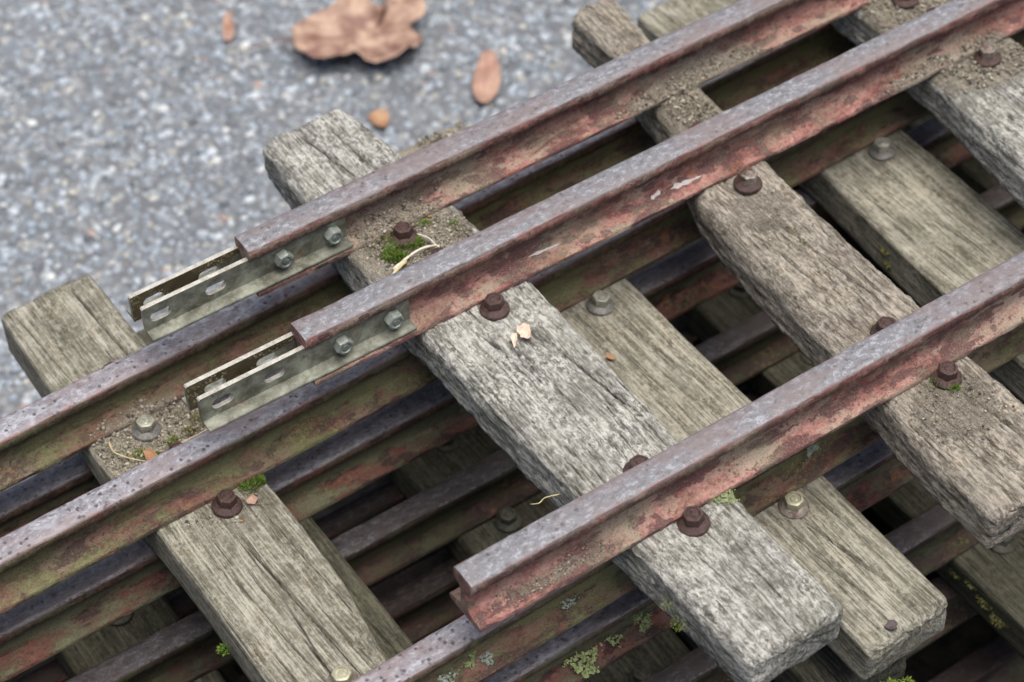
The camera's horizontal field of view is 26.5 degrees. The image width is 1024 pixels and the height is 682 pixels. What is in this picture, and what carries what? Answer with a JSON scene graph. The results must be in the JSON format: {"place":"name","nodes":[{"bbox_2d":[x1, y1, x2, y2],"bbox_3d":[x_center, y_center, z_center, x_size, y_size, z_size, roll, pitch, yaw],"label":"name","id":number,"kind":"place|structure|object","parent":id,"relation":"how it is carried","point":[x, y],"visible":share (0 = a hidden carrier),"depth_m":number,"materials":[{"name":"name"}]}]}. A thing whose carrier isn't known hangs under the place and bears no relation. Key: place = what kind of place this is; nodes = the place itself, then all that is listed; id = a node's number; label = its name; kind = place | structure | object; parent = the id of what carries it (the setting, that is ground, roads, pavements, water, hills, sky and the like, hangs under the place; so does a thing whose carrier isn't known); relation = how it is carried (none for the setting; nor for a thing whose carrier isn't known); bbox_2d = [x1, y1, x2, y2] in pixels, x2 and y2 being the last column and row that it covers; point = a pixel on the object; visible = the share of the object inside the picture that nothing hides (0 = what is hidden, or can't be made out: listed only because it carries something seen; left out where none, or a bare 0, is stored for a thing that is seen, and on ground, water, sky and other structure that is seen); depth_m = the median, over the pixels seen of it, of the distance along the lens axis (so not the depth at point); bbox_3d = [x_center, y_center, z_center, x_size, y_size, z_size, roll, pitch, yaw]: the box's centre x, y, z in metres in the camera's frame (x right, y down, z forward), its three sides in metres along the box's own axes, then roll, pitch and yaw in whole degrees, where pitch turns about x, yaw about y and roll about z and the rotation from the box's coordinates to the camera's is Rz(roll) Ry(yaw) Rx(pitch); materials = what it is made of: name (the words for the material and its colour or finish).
{"place":"outdoors","nodes":[
{"label":"outdoors","id":0,"kind":"place"},
{"bbox_2d":[0,0,669,492],"bbox_3d":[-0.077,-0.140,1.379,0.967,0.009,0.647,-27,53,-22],"label":"asphalt chippings","id":1,"kind":"object","parent":0,"point":[250,192],"visible":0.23,"depth_m":1.39,"materials":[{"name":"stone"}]},
{"bbox_2d":[223,11,233,40],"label":"dead leaf","id":2,"kind":"object","parent":1,"relation":"on","point":[228,27],"visible":1,"depth_m":1.44,"materials":[{"name":"plant"}]},
{"bbox_2d":[247,0,425,62],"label":"dead leaf","id":3,"kind":"object","parent":1,"relation":"on","point":[368,30],"visible":1,"depth_m":1.43,"materials":[{"name":"brown plant"}]},
{"bbox_2d":[369,109,388,126],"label":"dead leaf","id":4,"kind":"object","parent":1,"relation":"on","point":[379,117],"visible":1,"depth_m":1.38,"materials":[{"name":"brown plant"}]},
{"bbox_2d":[472,50,500,102],"bbox_3d":[-0.016,-0.170,1.397,0.018,0.004,0.052,2,48,3],"label":"dead leaf","id":5,"kind":"object","parent":1,"relation":"on","point":[486,80],"visible":1,"depth_m":1.40,"materials":[{"name":"plant"}]},
{"bbox_2d":[5,317,1023,681],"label":"damp soil","id":6,"kind":"structure","parent":1,"relation":"on","point":[971,635],"depth_m":1.10,"materials":[{"name":"black soil"}]},
{"bbox_2d":[370,385,1023,681],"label":"track panel","id":7,"kind":"structure","parent":6,"relation":"on","point":[999,659],"depth_m":1.05,"materials":[{"name":"metal"}]},
{"bbox_2d":[13,324,977,681],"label":"track panel","id":8,"kind":"structure","parent":7,"relation":"on","point":[421,606],"depth_m":1.03,"materials":[{"name":"metal"}]},
{"bbox_2d":[54,112,1023,681],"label":"track panel","id":9,"kind":"structure","parent":8,"relation":"on","point":[470,492],"depth_m":1.00,"materials":[{"name":"metal"}]},
{"bbox_2d":[0,117,1023,681],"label":"track panel","id":10,"kind":"structure","parent":9,"relation":"on","point":[130,579],"depth_m":0.95,"materials":[{"name":"red metal"}]},
{"bbox_2d":[0,0,1023,681],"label":"track panel","id":11,"kind":"structure","parent":10,"relation":"on","point":[268,592],"depth_m":0.93,"materials":[{"name":"grey wood"}]},
{"bbox_2d":[108,441,145,461],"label":"dry stem","id":12,"kind":"object","parent":11,"relation":"on","point":[110,446],"visible":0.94,"depth_m":0.92,"materials":[{"name":"plant"}]},
{"bbox_2d":[86,394,203,470],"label":"soil crumbs","id":13,"kind":"object","parent":11,"relation":"on","point":[152,443],"visible":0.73,"depth_m":0.93,"materials":[{"name":"soil"}]},
{"bbox_2d":[143,448,157,460],"bbox_3d":[-0.153,0.049,0.922,0.005,0.002,0.009,-27,53,-22],"label":"leaf fragment","id":14,"kind":"object","parent":11,"relation":"on","point":[149,453],"visible":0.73,"depth_m":0.92,"materials":[{"name":"orange plant"}]},
{"bbox_2d":[115,412,186,461],"bbox_3d":[-0.154,0.040,0.933,0.032,0.002,0.029,-5,48,-3],"label":"moss tuft","id":15,"kind":"object","parent":11,"relation":"on","point":[165,444],"visible":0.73,"depth_m":0.93,"materials":[{"name":"green plant"}]},
{"bbox_2d":[131,435,178,461],"bbox_3d":[-0.151,0.046,0.927,0.022,0.003,0.012,-27,53,-22],"label":"moss tuft","id":16,"kind":"object","parent":11,"relation":"on","point":[156,452],"visible":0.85,"depth_m":0.93,"materials":[{"name":"green plant"}]},
{"bbox_2d":[181,412,204,437],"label":"moss tuft","id":17,"kind":"object","parent":11,"relation":"on","point":[188,427],"visible":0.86,"depth_m":0.94,"materials":[{"name":"green plant"}]},
{"bbox_2d":[216,643,230,655],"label":"moss tuft","id":18,"kind":"object","parent":11,"relation":"attached to","point":[220,648],"visible":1,"depth_m":0.87,"materials":[{"name":"green plant"}]},
{"bbox_2d":[185,482,271,531],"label":"soil crumbs","id":19,"kind":"object","parent":11,"relation":"on","point":[237,516],"visible":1,"depth_m":0.90,"materials":[{"name":"brown soil"}]},
{"bbox_2d":[246,494,257,503],"bbox_3d":[-0.108,0.066,0.907,0.005,0.002,0.005,-27,53,-22],"label":"leaf fragment","id":20,"kind":"object","parent":11,"relation":"on","point":[251,498],"visible":1,"depth_m":0.91,"materials":[{"name":"pink plant"}]},
{"bbox_2d":[238,473,266,494],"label":"moss tuft","id":21,"kind":"object","parent":11,"relation":"on","point":[258,479],"visible":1,"depth_m":0.91,"materials":[{"name":"green plant"}]},
{"bbox_2d":[403,121,463,156],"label":"soil crumbs","id":22,"kind":"object","parent":11,"relation":"on","point":[440,137],"visible":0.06,"depth_m":1.06,"materials":[{"name":"soil"}]},
{"bbox_2d":[438,669,458,681],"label":"lichen","id":23,"kind":"object","parent":11,"relation":"on","point":[447,676],"visible":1,"depth_m":0.84},
{"bbox_2d":[461,651,476,668],"bbox_3d":[-0.016,0.122,0.846,0.010,0.005,0.008,-27,53,-22],"label":"lichen","id":24,"kind":"object","parent":11,"relation":"on","point":[472,659],"visible":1,"depth_m":0.85},
{"bbox_2d":[477,651,495,665],"bbox_3d":[-0.009,0.124,0.848,0.009,0.003,0.006,-27,53,-22],"label":"lichen","id":25,"kind":"object","parent":11,"relation":"on","point":[490,657],"visible":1,"depth_m":0.85},
{"bbox_2d":[560,596,579,611],"bbox_3d":[0.022,0.103,0.864,0.009,0.003,0.007,-27,53,-22],"label":"lichen","id":26,"kind":"object","parent":11,"relation":"on","point":[567,600],"visible":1,"depth_m":0.86},
{"bbox_2d":[126,0,1023,681],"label":"track panel","id":27,"kind":"structure","parent":11,"relation":"on","point":[552,406],"depth_m":0.91,"materials":[{"name":"grey wood"}]},
{"bbox_2d":[376,234,388,242],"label":"moss tuft","id":28,"kind":"object","parent":27,"relation":"on","point":[383,237],"visible":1,"depth_m":0.94,"materials":[{"name":"green plant"}]},
{"bbox_2d":[392,259,406,273],"bbox_3d":[-0.049,-0.030,0.930,0.012,0.002,0.006,-27,53,-22],"label":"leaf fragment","id":29,"kind":"object","parent":27,"relation":"on","point":[400,265],"visible":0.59,"depth_m":0.93,"materials":[{"name":"plant"}]},
{"bbox_2d":[379,236,424,263],"bbox_3d":[-0.048,-0.040,0.940,0.019,0.004,0.019,5,48,6],"label":"moss tuft","id":30,"kind":"object","parent":27,"relation":"on","point":[397,255],"visible":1,"depth_m":0.94,"materials":[{"name":"green plant"}]},
{"bbox_2d":[347,187,473,272],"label":"soil crumbs","id":31,"kind":"object","parent":27,"relation":"on","point":[430,232],"visible":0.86,"depth_m":0.95,"materials":[{"name":"brown soil"}]},
{"bbox_2d":[362,225,461,258],"bbox_3d":[-0.042,-0.043,0.944,0.041,0.002,0.034,16,50,15],"label":"moss tuft","id":32,"kind":"object","parent":27,"relation":"on","point":[421,242],"visible":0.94,"depth_m":0.94,"materials":[{"name":"green plant"}]},
{"bbox_2d":[392,245,439,270],"bbox_3d":[-0.041,-0.036,0.935,0.024,0.003,0.007,-27,53,-22],"label":"twig","id":33,"kind":"object","parent":27,"relation":"on","point":[412,254],"visible":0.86,"depth_m":0.94,"materials":[{"name":"white wood"}]},
{"bbox_2d":[418,218,431,226],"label":"moss tuft","id":34,"kind":"object","parent":27,"relation":"on","point":[425,220],"visible":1,"depth_m":0.95,"materials":[{"name":"green plant"}]},
{"bbox_2d":[417,233,436,246],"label":"twig","id":35,"kind":"object","parent":27,"relation":"on","point":[432,241],"visible":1,"depth_m":0.94,"materials":[{"name":"beige wood"}]},
{"bbox_2d":[448,218,458,226],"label":"moss tuft","id":36,"kind":"object","parent":27,"relation":"on","point":[454,221],"visible":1,"depth_m":0.95,"materials":[{"name":"green plant"}]},
{"bbox_2d":[510,333,516,347],"bbox_3d":[0.001,-0.001,0.902,0.006,0.001,0.007,-27,53,-22],"label":"leaf fragment","id":37,"kind":"object","parent":27,"relation":"on","point":[513,336],"visible":1,"depth_m":0.90,"materials":[{"name":"beige plant"}]},
{"bbox_2d":[517,323,530,338],"bbox_3d":[0.005,-0.004,0.903,0.006,0.003,0.008,-27,53,-22],"label":"leaf fragment","id":38,"kind":"object","parent":27,"relation":"on","point":[523,330],"visible":1,"depth_m":0.90,"materials":[{"name":"beige plant"}]},
{"bbox_2d":[534,494,560,503],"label":"dry stem","id":39,"kind":"object","parent":27,"relation":"attached to","point":[546,497],"visible":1,"depth_m":0.86,"materials":[{"name":"plant"}]},
{"bbox_2d":[490,539,615,610],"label":"soil crumbs","id":40,"kind":"object","parent":27,"relation":"on","point":[567,562],"visible":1,"depth_m":0.82,"materials":[{"name":"brown soil"}]},
{"bbox_2d":[661,598,690,630],"bbox_3d":[0.062,0.103,0.825,0.010,0.005,0.017,-27,53,-22],"label":"moss tuft","id":41,"kind":"object","parent":27,"relation":"attached to","point":[677,619],"visible":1,"depth_m":0.82,"materials":[{"name":"green plant"}]},
{"bbox_2d":[615,44,763,127],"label":"soil crumbs","id":42,"kind":"object","parent":27,"relation":"on","point":[707,69],"visible":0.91,"depth_m":1.00,"materials":[{"name":"soil"}]},
{"bbox_2d":[710,489,739,505],"bbox_3d":[0.082,0.060,0.846,0.013,0.001,0.010,-6,48,-4],"label":"lichen","id":43,"kind":"object","parent":27,"relation":"on","point":[730,496],"visible":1,"depth_m":0.85},
{"bbox_2d":[788,225,807,246],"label":"moss tuft","id":44,"kind":"object","parent":27,"relation":"on","point":[795,232],"visible":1,"depth_m":0.94,"materials":[{"name":"plant"}]},
{"bbox_2d":[724,192,1021,442],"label":"soil crumbs","id":45,"kind":"object","parent":27,"relation":"on","point":[937,395],"visible":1,"depth_m":0.88,"materials":[{"name":"soil"}]},
{"bbox_2d":[861,0,1023,94],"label":"soil crumbs","id":46,"kind":"object","parent":27,"relation":"on","point":[933,57],"visible":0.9,"depth_m":1.02,"materials":[{"name":"soil"}]},
{"bbox_2d":[929,375,961,392],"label":"moss tuft","id":47,"kind":"object","parent":27,"relation":"on","point":[954,385],"visible":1,"depth_m":0.88,"materials":[{"name":"green plant"}]},
{"bbox_2d":[606,354,614,359],"bbox_3d":[0.043,0.007,0.958,0.003,0.001,0.005,-27,53,-22],"label":"leaf fragment","id":48,"kind":"object","parent":11,"relation":"on","point":[611,356],"visible":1,"depth_m":0.96,"materials":[{"name":"orange plant"}]},
{"bbox_2d":[805,443,820,459],"bbox_3d":[0.125,0.044,0.906,0.009,0.007,0.004,-27,53,-22],"label":"lichen","id":49,"kind":"object","parent":11,"relation":"on","point":[813,447],"visible":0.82,"depth_m":0.91},
{"bbox_2d":[880,247,892,267],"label":"moss tuft","id":50,"kind":"object","parent":11,"relation":"on","point":[884,261],"visible":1,"depth_m":1.01,"materials":[{"name":"green plant"}]},
{"bbox_2d":[884,620,897,630],"bbox_3d":[0.150,0.112,0.860,0.006,0.002,0.005,-27,53,-22],"label":"bark fleck","id":51,"kind":"object","parent":11,"relation":"on","point":[891,625],"visible":1,"depth_m":0.86},
{"bbox_2d":[880,676,914,681],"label":"moss tuft","id":52,"kind":"object","parent":11,"relation":"on","point":[908,679],"visible":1,"depth_m":0.86,"materials":[{"name":"green plant"}]},
{"bbox_2d":[562,643,602,678],"bbox_3d":[0.030,0.133,0.899,0.020,0.006,0.011,-22,51,-18],"label":"lichen","id":53,"kind":"object","parent":10,"relation":"on","point":[579,668],"visible":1,"depth_m":0.90},
{"bbox_2d":[603,634,622,647],"bbox_3d":[0.043,0.124,0.905,0.008,0.003,0.007,-27,53,-22],"label":"lichen","id":54,"kind":"object","parent":10,"relation":"on","point":[612,641],"visible":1,"depth_m":0.91},
{"bbox_2d":[631,612,653,633],"bbox_3d":[0.055,0.117,0.911,0.010,0.006,0.008,-27,53,-22],"label":"lichen","id":55,"kind":"object","parent":10,"relation":"on","point":[634,616],"visible":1,"depth_m":0.91},
{"bbox_2d":[950,568,1007,627],"bbox_3d":[0.214,0.116,0.994,0.012,0.008,0.041,-27,53,-22],"label":"moss tuft","id":56,"kind":"object","parent":9,"relation":"on","point":[996,618],"visible":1,"depth_m":0.99,"materials":[{"name":"green plant"}]}
]}

